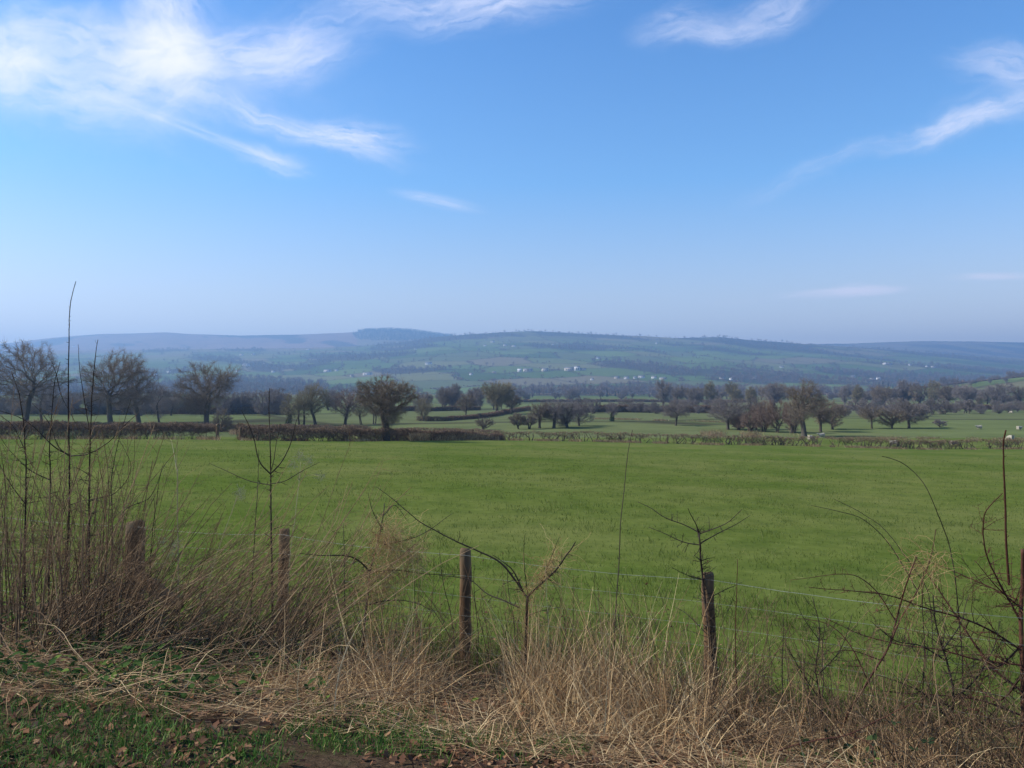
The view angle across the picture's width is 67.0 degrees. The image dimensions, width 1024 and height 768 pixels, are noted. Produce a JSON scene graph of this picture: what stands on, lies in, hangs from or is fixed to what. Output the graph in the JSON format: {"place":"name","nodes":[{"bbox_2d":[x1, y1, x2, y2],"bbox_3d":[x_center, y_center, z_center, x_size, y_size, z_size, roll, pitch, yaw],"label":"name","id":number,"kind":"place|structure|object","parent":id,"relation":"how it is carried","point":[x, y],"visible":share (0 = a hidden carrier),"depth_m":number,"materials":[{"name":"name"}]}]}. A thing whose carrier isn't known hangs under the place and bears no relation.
{"place":"outdoors","nodes":[
{"label":"outdoors","id":0,"kind":"place"},
{"bbox_2d":[0,605,993,767],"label":"verge","id":1,"kind":"structure","parent":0,"point":[326,758],"depth_m":3.78,"materials":[{"name":"plant"}]},
{"bbox_2d":[0,371,45,618],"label":"sapling","id":2,"kind":"object","parent":1,"relation":"on","point":[25,464],"visible":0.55,"depth_m":7.46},
{"bbox_2d":[0,361,76,619],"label":"sapling","id":3,"kind":"object","parent":1,"relation":"on","point":[49,464],"visible":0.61,"depth_m":7.54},
{"bbox_2d":[1,282,135,616],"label":"sapling","id":4,"kind":"object","parent":1,"relation":"on","point":[67,454],"visible":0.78,"depth_m":7.14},
{"bbox_2d":[3,513,114,589],"bbox_3d":[-4.170,1.538,7.117,1.164,0.696,0.581,0,0,0],"label":"dead vine","id":5,"kind":"object","parent":4,"relation":"attached to","point":[49,547],"visible":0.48,"depth_m":7.10,"materials":[{"name":"plant"}]},
{"bbox_2d":[61,340,131,627],"bbox_3d":[-3.864,1.067,7.125,0.627,2.928,0.462,0,0,19],"label":"sapling","id":6,"kind":"object","parent":1,"relation":"on","point":[89,493],"visible":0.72,"depth_m":7.17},
{"bbox_2d":[100,400,163,613],"bbox_3d":[-3.498,1.301,7.144,0.536,2.322,0.255,0,0,-21],"label":"sapling","id":7,"kind":"object","parent":1,"relation":"on","point":[113,490],"visible":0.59,"depth_m":7.11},
{"bbox_2d":[171,436,188,637],"bbox_3d":[-3.038,1.424,6.998,0.065,1.928,0.695,0,0,-36],"label":"dry stalk","id":8,"kind":"object","parent":1,"relation":"on","point":[177,514],"visible":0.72,"depth_m":6.98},
{"bbox_2d":[209,388,319,651],"bbox_3d":[-2.318,1.259,6.934,1.364,2.441,0.372,0,0,22],"label":"sapling","id":9,"kind":"object","parent":1,"relation":"on","point":[270,506],"visible":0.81,"depth_m":6.98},
{"bbox_2d":[278,453,324,647],"bbox_3d":[-1.859,1.523,6.833,0.432,1.895,0.321,0,0,9],"label":"willowherb","id":10,"kind":"object","parent":1,"relation":"on","point":[301,455],"visible":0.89,"depth_m":6.88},
{"bbox_2d":[300,494,459,664],"bbox_3d":[-1.039,1.768,6.403,1.233,1.733,0.785,0,0,0],"label":"hawthorn","id":11,"kind":"object","parent":1,"relation":"on","point":[358,560],"visible":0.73,"depth_m":6.38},
{"bbox_2d":[339,500,448,668],"bbox_3d":[-1.007,1.735,6.342,1.019,1.610,0.670,0,0,0],"label":"dead vine","id":12,"kind":"object","parent":11,"relation":"hanging from","point":[387,545],"visible":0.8,"depth_m":6.34,"materials":[{"name":"plant"}]},
{"bbox_2d":[377,487,575,691],"bbox_3d":[-0.272,1.723,6.064,1.616,1.808,0.370,0,0,22],"label":"hawthorn","id":13,"kind":"object","parent":1,"relation":"on","point":[521,589],"visible":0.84,"depth_m":5.97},
{"bbox_2d":[495,525,589,681],"bbox_3d":[0.220,1.825,5.962,0.631,1.469,0.575,0,0,-31],"label":"dead vine","id":14,"kind":"object","parent":13,"relation":"attached to","point":[544,573],"visible":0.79,"depth_m":5.95,"materials":[{"name":"plant"}]},
{"bbox_2d":[0,606,1001,767],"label":"ground cover","id":15,"kind":"object","parent":1,"relation":"on","point":[194,677],"visible":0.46,"depth_m":4.91,"materials":[{"name":"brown plant"}]},
{"bbox_2d":[0,553,1021,767],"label":"leaf litter","id":16,"kind":"object","parent":1,"relation":"on","point":[235,730],"visible":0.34,"depth_m":4.07,"materials":[{"name":"plant"}]},
{"bbox_2d":[3,517,1023,747],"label":"wire fence","id":17,"kind":"object","parent":1,"relation":"on","point":[465,558],"visible":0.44,"depth_m":7.05,"materials":[{"name":"brown wood"}]},
{"bbox_2d":[613,430,632,696],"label":"sapling","id":18,"kind":"object","parent":1,"relation":"on","point":[619,549],"visible":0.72,"depth_m":6.35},
{"bbox_2d":[581,616,664,703],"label":"hawthorn","id":19,"kind":"object","parent":1,"relation":"on","point":[616,651],"visible":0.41,"depth_m":5.59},
{"bbox_2d":[639,502,748,700],"bbox_3d":[1.571,1.786,6.232,0.916,1.709,0.626,0,0,-20],"label":"hawthorn","id":20,"kind":"object","parent":1,"relation":"on","point":[700,532],"visible":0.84,"depth_m":6.18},
{"bbox_2d":[728,559,737,722],"bbox_3d":[1.468,1.911,5.208,0.087,1.510,0.208,0,0,9],"label":"dead stalk","id":21,"kind":"object","parent":1,"relation":"on","point":[735,642],"visible":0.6,"depth_m":5.11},
{"bbox_2d":[778,597,859,736],"bbox_3d":[2.020,1.954,5.182,0.576,1.054,0.458,0,0,0],"label":"hawthorn","id":22,"kind":"object","parent":1,"relation":"on","point":[819,640],"visible":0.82,"depth_m":5.14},
{"bbox_2d":[765,700,934,764],"bbox_3d":[1.847,1.964,4.343,1.005,0.458,0.267,0,0,13],"label":"bramble","id":23,"kind":"object","parent":1,"relation":"on","point":[873,737],"visible":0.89,"depth_m":4.32,"materials":[{"name":"brown plant"}]},
{"bbox_2d":[794,529,936,745],"bbox_3d":[2.447,1.861,5.263,1.173,1.645,0.543,0,0,0],"label":"briar","id":24,"kind":"object","parent":1,"relation":"on","point":[879,662],"visible":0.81,"depth_m":5.18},
{"bbox_2d":[881,529,970,656],"bbox_3d":[2.730,1.413,5.211,0.583,0.832,0.516,0,0,0],"label":"dead vine","id":25,"kind":"object","parent":24,"relation":"attached to","point":[923,569],"visible":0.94,"depth_m":5.20,"materials":[{"name":"plant"}]},
{"bbox_2d":[809,430,1023,759],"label":"rose bush","id":26,"kind":"object","parent":1,"relation":"on","point":[1020,647],"visible":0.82,"depth_m":5.28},
{"bbox_2d":[857,591,1018,762],"bbox_3d":[2.799,1.968,4.995,1.102,1.224,0.646,0,0,-21],"label":"hawthorn","id":27,"kind":"object","parent":1,"relation":"on","point":[942,647],"visible":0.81,"depth_m":5.00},
{"bbox_2d":[0,435,1023,766],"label":"pasture","id":28,"kind":"structure","parent":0,"point":[814,547],"depth_m":17.78,"materials":[{"name":"plant"}]},
{"bbox_2d":[0,418,222,438],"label":"hedge","id":29,"kind":"object","parent":28,"relation":"on","point":[184,426],"visible":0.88,"depth_m":83.50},
{"bbox_2d":[231,422,505,440],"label":"hedge","id":30,"kind":"object","parent":28,"relation":"on","point":[320,432],"visible":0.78,"depth_m":87.32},
{"bbox_2d":[350,373,420,440],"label":"oak tree","id":31,"kind":"object","parent":28,"relation":"on","point":[389,396],"visible":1,"depth_m":89.78,"materials":[{"name":"brown plant"}]},
{"bbox_2d":[0,387,1023,767],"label":"undergrowth","id":32,"kind":"object","parent":28,"relation":"on","point":[102,595],"visible":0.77,"depth_m":5.85,"materials":[{"name":"plant"}]},
{"bbox_2d":[502,430,822,445],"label":"hedge","id":33,"kind":"object","parent":28,"relation":"on","point":[696,436],"visible":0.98,"depth_m":112.19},
{"bbox_2d":[811,499,932,711],"bbox_3d":[2.558,1.764,5.702,1.073,1.836,0.339,0,0,-16],"label":"arching cane","id":34,"kind":"object","parent":28,"relation":"on","point":[903,567],"visible":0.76,"depth_m":5.70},
{"bbox_2d":[882,456,963,748],"bbox_3d":[2.914,1.592,5.476,0.639,2.171,0.128,0,0,-6],"label":"arching cane","id":35,"kind":"object","parent":28,"relation":"on","point":[954,576],"visible":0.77,"depth_m":5.50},
{"bbox_2d":[828,437,1023,448],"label":"hedge","id":36,"kind":"object","parent":28,"relation":"on","point":[940,442],"visible":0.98,"depth_m":109.96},
{"bbox_2d":[0,549,1023,767],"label":"dry grass","id":37,"kind":"structure","parent":0,"point":[546,701],"depth_m":4.84,"materials":[{"name":"plant"}]},
{"bbox_2d":[0,330,1023,392],"bbox_3d":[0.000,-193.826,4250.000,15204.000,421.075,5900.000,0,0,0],"label":"hills","id":38,"kind":"structure","parent":0,"point":[270,345],"depth_m":2873.47,"materials":[{"name":"plant"}]},
{"bbox_2d":[353,327,452,340],"bbox_3d":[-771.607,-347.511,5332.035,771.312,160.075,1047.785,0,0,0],"label":"plantation","id":39,"kind":"object","parent":38,"relation":"on","point":[388,334],"visible":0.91,"depth_m":5267.64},
{"bbox_2d":[3,331,1017,395],"bbox_3d":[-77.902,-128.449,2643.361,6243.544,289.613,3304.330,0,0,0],"label":"hedges","id":40,"kind":"object","parent":38,"relation":"on","point":[737,381],"visible":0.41,"depth_m":1967.55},
{"bbox_2d":[0,329,1023,394],"bbox_3d":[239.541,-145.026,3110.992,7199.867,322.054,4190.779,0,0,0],"label":"woodland","id":41,"kind":"object","parent":38,"relation":"on","point":[285,385],"visible":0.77,"depth_m":2029.19,"materials":[{"name":"plant"}]},
{"bbox_2d":[0,377,1023,437],"bbox_3d":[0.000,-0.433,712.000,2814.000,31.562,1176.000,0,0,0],"label":"valley floor","id":42,"kind":"structure","parent":0,"point":[961,424],"depth_m":182.65,"materials":[{"name":"plant"}]},
{"bbox_2d":[0,338,79,420],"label":"oak tree","id":43,"kind":"object","parent":42,"relation":"on","point":[33,391],"visible":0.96,"depth_m":149.97,"materials":[{"name":"brown plant"}]},
{"bbox_2d":[11,375,70,419],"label":"bare tree","id":44,"kind":"object","parent":42,"relation":"on","point":[41,404],"visible":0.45,"depth_m":167.80,"materials":[{"name":"brown plant"}]},
{"bbox_2d":[53,393,83,414],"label":"bare tree","id":45,"kind":"object","parent":42,"relation":"on","point":[73,397],"visible":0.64,"depth_m":242.95,"materials":[{"name":"grey plant"}]},
{"bbox_2d":[83,392,106,414],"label":"bare tree","id":46,"kind":"object","parent":42,"relation":"on","point":[99,409],"visible":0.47,"depth_m":248.51,"materials":[{"name":"grey plant"}]},
{"bbox_2d":[76,347,156,422],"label":"oak tree","id":47,"kind":"object","parent":42,"relation":"on","point":[108,397],"visible":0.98,"depth_m":147.53,"materials":[{"name":"brown plant"}]},
{"bbox_2d":[120,359,163,422],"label":"oak tree","id":48,"kind":"object","parent":42,"relation":"on","point":[137,411],"visible":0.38,"depth_m":157.76,"materials":[{"name":"brown plant"}]},
{"bbox_2d":[0,406,290,413],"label":"hedge","id":49,"kind":"object","parent":42,"relation":"on","point":[247,410],"visible":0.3,"depth_m":250.81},
{"bbox_2d":[147,380,172,421],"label":"bare tree","id":50,"kind":"object","parent":42,"relation":"on","point":[164,391],"visible":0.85,"depth_m":177.74,"materials":[{"name":"grey plant"}]},
{"bbox_2d":[159,396,181,415],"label":"bare tree","id":51,"kind":"object","parent":42,"relation":"on","point":[174,401],"visible":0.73,"depth_m":238.39,"materials":[{"name":"grey plant"}]},
{"bbox_2d":[0,420,372,432],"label":"hedge","id":52,"kind":"object","parent":42,"relation":"on","point":[231,426],"visible":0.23,"depth_m":143.01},
{"bbox_2d":[171,360,243,429],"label":"oak tree","id":53,"kind":"object","parent":42,"relation":"on","point":[219,385],"visible":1,"depth_m":148.62,"materials":[{"name":"brown plant"}]},
{"bbox_2d":[211,408,233,431],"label":"bare shrub","id":54,"kind":"object","parent":42,"relation":"on","point":[216,419],"visible":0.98,"depth_m":141.62,"materials":[{"name":"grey plant"}]},
{"bbox_2d":[213,392,240,414],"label":"bare tree","id":55,"kind":"object","parent":42,"relation":"on","point":[228,404],"visible":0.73,"depth_m":249.16,"materials":[{"name":"grey plant"}]},
{"bbox_2d":[231,391,255,411],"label":"bare tree","id":56,"kind":"object","parent":42,"relation":"on","point":[243,403],"visible":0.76,"depth_m":253.86,"materials":[{"name":"grey plant"}]},
{"bbox_2d":[248,388,282,414],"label":"bare tree","id":57,"kind":"object","parent":42,"relation":"on","point":[264,403],"visible":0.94,"depth_m":241.53,"materials":[{"name":"grey plant"}]},
{"bbox_2d":[263,387,289,413],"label":"bare tree","id":58,"kind":"object","parent":42,"relation":"on","point":[284,399],"visible":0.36,"depth_m":249.35,"materials":[{"name":"grey plant"}]},
{"bbox_2d":[278,393,298,423],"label":"bare tree","id":59,"kind":"object","parent":42,"relation":"on","point":[288,413],"visible":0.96,"depth_m":166.01,"materials":[{"name":"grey plant"}]},
{"bbox_2d":[293,384,315,425],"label":"bare tree","id":60,"kind":"object","parent":42,"relation":"on","point":[306,406],"visible":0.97,"depth_m":166.28,"materials":[{"name":"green plant"}]},
{"bbox_2d":[297,382,333,424],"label":"bare tree","id":61,"kind":"object","parent":42,"relation":"on","point":[317,401],"visible":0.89,"depth_m":167.81,"materials":[{"name":"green plant"}]},
{"bbox_2d":[327,388,360,424],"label":"bare tree","id":62,"kind":"object","parent":42,"relation":"on","point":[350,397],"visible":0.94,"depth_m":167.39,"materials":[{"name":"grey plant"}]},
{"bbox_2d":[352,395,369,424],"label":"bare tree","id":63,"kind":"object","parent":42,"relation":"on","point":[359,410],"visible":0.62,"depth_m":171.71,"materials":[{"name":"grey plant"}]},
{"bbox_2d":[414,398,433,420],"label":"bare tree","id":64,"kind":"object","parent":42,"relation":"on","point":[422,408],"visible":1,"depth_m":189.55,"materials":[{"name":"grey plant"}]},
{"bbox_2d":[389,405,481,410],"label":"hedge","id":65,"kind":"object","parent":42,"relation":"on","point":[449,408],"visible":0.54,"depth_m":309.00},
{"bbox_2d":[437,389,456,406],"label":"bare tree","id":66,"kind":"object","parent":42,"relation":"on","point":[442,395],"visible":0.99,"depth_m":328.18,"materials":[{"name":"grey plant"}]},
{"bbox_2d":[394,427,504,432],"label":"hedge","id":67,"kind":"object","parent":42,"relation":"on","point":[469,429],"visible":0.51,"depth_m":136.39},
{"bbox_2d":[443,383,461,405],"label":"bare tree","id":68,"kind":"object","parent":42,"relation":"on","point":[454,389],"visible":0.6,"depth_m":334.35,"materials":[{"name":"grey plant"}]},
{"bbox_2d":[454,393,475,414],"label":"bare tree","id":69,"kind":"object","parent":42,"relation":"on","point":[463,399],"visible":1,"depth_m":205.66,"materials":[{"name":"grey plant"}]},
{"bbox_2d":[416,406,530,420],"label":"hedge","id":70,"kind":"object","parent":42,"relation":"on","point":[478,415],"visible":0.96,"depth_m":200.56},
{"bbox_2d":[480,379,515,410],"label":"willow tree","id":71,"kind":"object","parent":42,"relation":"on","point":[499,392],"visible":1,"depth_m":247.55,"materials":[{"name":"grey plant"}]},
{"bbox_2d":[0,417,1023,449],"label":"rough grass","id":72,"kind":"structure","parent":42,"relation":"on","point":[421,436],"depth_m":109.18,"materials":[{"name":"plant"}]},
{"bbox_2d":[505,392,523,413],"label":"bare tree","id":73,"kind":"object","parent":42,"relation":"on","point":[511,405],"visible":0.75,"depth_m":255.60,"materials":[{"name":"grey plant"}]},
{"bbox_2d":[508,412,526,428],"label":"bare shrub","id":74,"kind":"object","parent":42,"relation":"on","point":[519,416],"visible":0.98,"depth_m":151.55,"materials":[{"name":"grey plant"}]},
{"bbox_2d":[526,401,550,427],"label":"bare tree","id":75,"kind":"object","parent":42,"relation":"on","point":[537,411],"visible":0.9,"depth_m":154.55,"materials":[{"name":"grey plant"}]},
{"bbox_2d":[537,400,570,427],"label":"bare tree","id":76,"kind":"object","parent":42,"relation":"on","point":[556,410],"visible":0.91,"depth_m":154.39,"materials":[{"name":"grey plant"}]},
{"bbox_2d":[551,401,580,427],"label":"bare tree","id":77,"kind":"object","parent":42,"relation":"on","point":[570,412],"visible":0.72,"depth_m":156.86,"materials":[{"name":"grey plant"}]},
{"bbox_2d":[569,400,595,425],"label":"bare tree","id":78,"kind":"object","parent":42,"relation":"on","point":[584,410],"visible":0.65,"depth_m":163.78,"materials":[{"name":"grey plant"}]},
{"bbox_2d":[521,398,748,402],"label":"hedge","id":79,"kind":"object","parent":42,"relation":"on","point":[600,400],"visible":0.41,"depth_m":565.01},
{"bbox_2d":[580,404,715,412],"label":"hedge","id":80,"kind":"object","parent":42,"relation":"on","point":[603,406],"visible":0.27,"depth_m":275.78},
{"bbox_2d":[654,379,673,405],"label":"bare tree","id":81,"kind":"object","parent":42,"relation":"on","point":[666,389],"visible":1,"depth_m":412.00,"materials":[{"name":"grey plant"}]},
{"bbox_2d":[660,399,693,425],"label":"bare tree","id":82,"kind":"object","parent":42,"relation":"on","point":[682,410],"visible":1,"depth_m":165.45,"materials":[{"name":"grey plant"}]},
{"bbox_2d":[670,385,686,400],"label":"bare tree","id":83,"kind":"object","parent":42,"relation":"on","point":[676,394],"visible":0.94,"depth_m":424.38,"materials":[{"name":"grey plant"}]},
{"bbox_2d":[685,388,704,403],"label":"bare tree","id":84,"kind":"object","parent":42,"relation":"on","point":[695,394],"visible":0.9,"depth_m":392.31,"materials":[{"name":"grey plant"}]},
{"bbox_2d":[704,380,717,400],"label":"bare tree","id":85,"kind":"object","parent":42,"relation":"on","point":[711,392],"visible":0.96,"depth_m":393.97,"materials":[{"name":"grey plant"}]},
{"bbox_2d":[707,396,751,429],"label":"bare tree","id":86,"kind":"object","parent":42,"relation":"on","point":[734,410],"visible":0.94,"depth_m":149.25,"materials":[{"name":"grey plant"}]},
{"bbox_2d":[739,407,761,430],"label":"bare shrub","id":87,"kind":"object","parent":42,"relation":"on","point":[747,420],"visible":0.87,"depth_m":143.45,"materials":[{"name":"brown plant"}]},
{"bbox_2d":[746,393,764,429],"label":"bare tree","id":88,"kind":"object","parent":42,"relation":"on","point":[753,400],"visible":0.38,"depth_m":149.76,"materials":[{"name":"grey plant"}]},
{"bbox_2d":[751,399,774,431],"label":"bare shrub","id":89,"kind":"object","parent":42,"relation":"on","point":[760,424],"visible":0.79,"depth_m":141.71,"materials":[{"name":"brown plant"}]},
{"bbox_2d":[757,382,786,403],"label":"bare tree","id":90,"kind":"object","parent":42,"relation":"on","point":[762,390],"visible":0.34,"depth_m":399.08,"materials":[{"name":"grey plant"}]},
{"bbox_2d":[765,382,785,404],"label":"bare tree","id":91,"kind":"object","parent":42,"relation":"on","point":[774,397],"visible":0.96,"depth_m":384.71,"materials":[{"name":"grey plant"}]},
{"bbox_2d":[764,399,788,432],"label":"bare shrub","id":92,"kind":"object","parent":42,"relation":"on","point":[775,418],"visible":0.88,"depth_m":139.99,"materials":[{"name":"brown plant"}]},
{"bbox_2d":[781,401,799,432],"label":"bare shrub","id":93,"kind":"object","parent":42,"relation":"on","point":[790,424],"visible":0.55,"depth_m":137.75,"materials":[{"name":"brown plant"}]},
{"bbox_2d":[782,378,828,436],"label":"oak tree","id":94,"kind":"object","parent":42,"relation":"on","point":[803,406],"visible":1,"depth_m":127.62,"materials":[{"name":"brown plant"}]},
{"bbox_2d":[807,398,839,431],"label":"oak tree","id":95,"kind":"object","parent":42,"relation":"on","point":[823,412],"visible":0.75,"depth_m":141.56,"materials":[{"name":"brown plant"}]},
{"bbox_2d":[817,402,850,429],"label":"bare tree","id":96,"kind":"object","parent":42,"relation":"on","point":[833,421],"visible":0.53,"depth_m":149.06,"materials":[{"name":"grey plant"}]},
{"bbox_2d":[850,384,863,401],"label":"bare tree","id":97,"kind":"object","parent":42,"relation":"on","point":[858,392],"visible":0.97,"depth_m":401.65,"materials":[{"name":"grey plant"}]},
{"bbox_2d":[843,398,875,414],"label":"scrub tree","id":98,"kind":"object","parent":42,"relation":"on","point":[863,405],"visible":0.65,"depth_m":244.71,"materials":[{"name":"grey plant"}]},
{"bbox_2d":[857,405,886,428],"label":"bare tree","id":99,"kind":"object","parent":42,"relation":"on","point":[871,413],"visible":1,"depth_m":151.71,"materials":[{"name":"brown plant"}]},
{"bbox_2d":[868,385,894,403],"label":"bare tree","id":100,"kind":"object","parent":42,"relation":"on","point":[883,396],"visible":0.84,"depth_m":400.78,"materials":[{"name":"grey plant"}]},
{"bbox_2d":[877,410,907,428],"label":"bare tree","id":101,"kind":"object","parent":42,"relation":"on","point":[892,420],"visible":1,"depth_m":151.32,"materials":[{"name":"brown plant"}]},
{"bbox_2d":[897,378,913,401],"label":"bare tree","id":102,"kind":"object","parent":42,"relation":"on","point":[904,393],"visible":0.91,"depth_m":446.19,"materials":[{"name":"grey plant"}]},
{"bbox_2d":[885,398,933,427],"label":"bare tree","id":103,"kind":"object","parent":42,"relation":"on","point":[915,410],"visible":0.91,"depth_m":151.98,"materials":[{"name":"brown plant"}]},
{"bbox_2d":[907,384,928,403],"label":"bare tree","id":104,"kind":"object","parent":42,"relation":"on","point":[913,392],"visible":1,"depth_m":438.96,"materials":[{"name":"grey plant"}]},
{"bbox_2d":[921,397,948,414],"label":"scrub tree","id":105,"kind":"object","parent":42,"relation":"on","point":[930,403],"visible":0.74,"depth_m":249.83,"materials":[{"name":"grey plant"}]},
{"bbox_2d":[936,400,956,413],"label":"scrub tree","id":106,"kind":"object","parent":42,"relation":"on","point":[949,408],"visible":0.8,"depth_m":252.97,"materials":[{"name":"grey plant"}]},
{"bbox_2d":[935,384,962,401],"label":"bare tree","id":107,"kind":"object","parent":42,"relation":"on","point":[946,391],"visible":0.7,"depth_m":423.87,"materials":[{"name":"grey plant"}]},
{"bbox_2d":[950,382,979,400],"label":"bare tree","id":108,"kind":"object","parent":42,"relation":"on","point":[966,389],"visible":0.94,"depth_m":392.58,"materials":[{"name":"grey plant"}]},
{"bbox_2d":[984,384,1006,402],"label":"bare tree","id":109,"kind":"object","parent":42,"relation":"on","point":[996,392],"visible":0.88,"depth_m":391.40,"materials":[{"name":"grey plant"}]},
{"bbox_2d":[0,0,1023,437],"label":"sky","id":110,"kind":"structure","parent":0,"point":[795,171],"materials":[{"name":"blue"}]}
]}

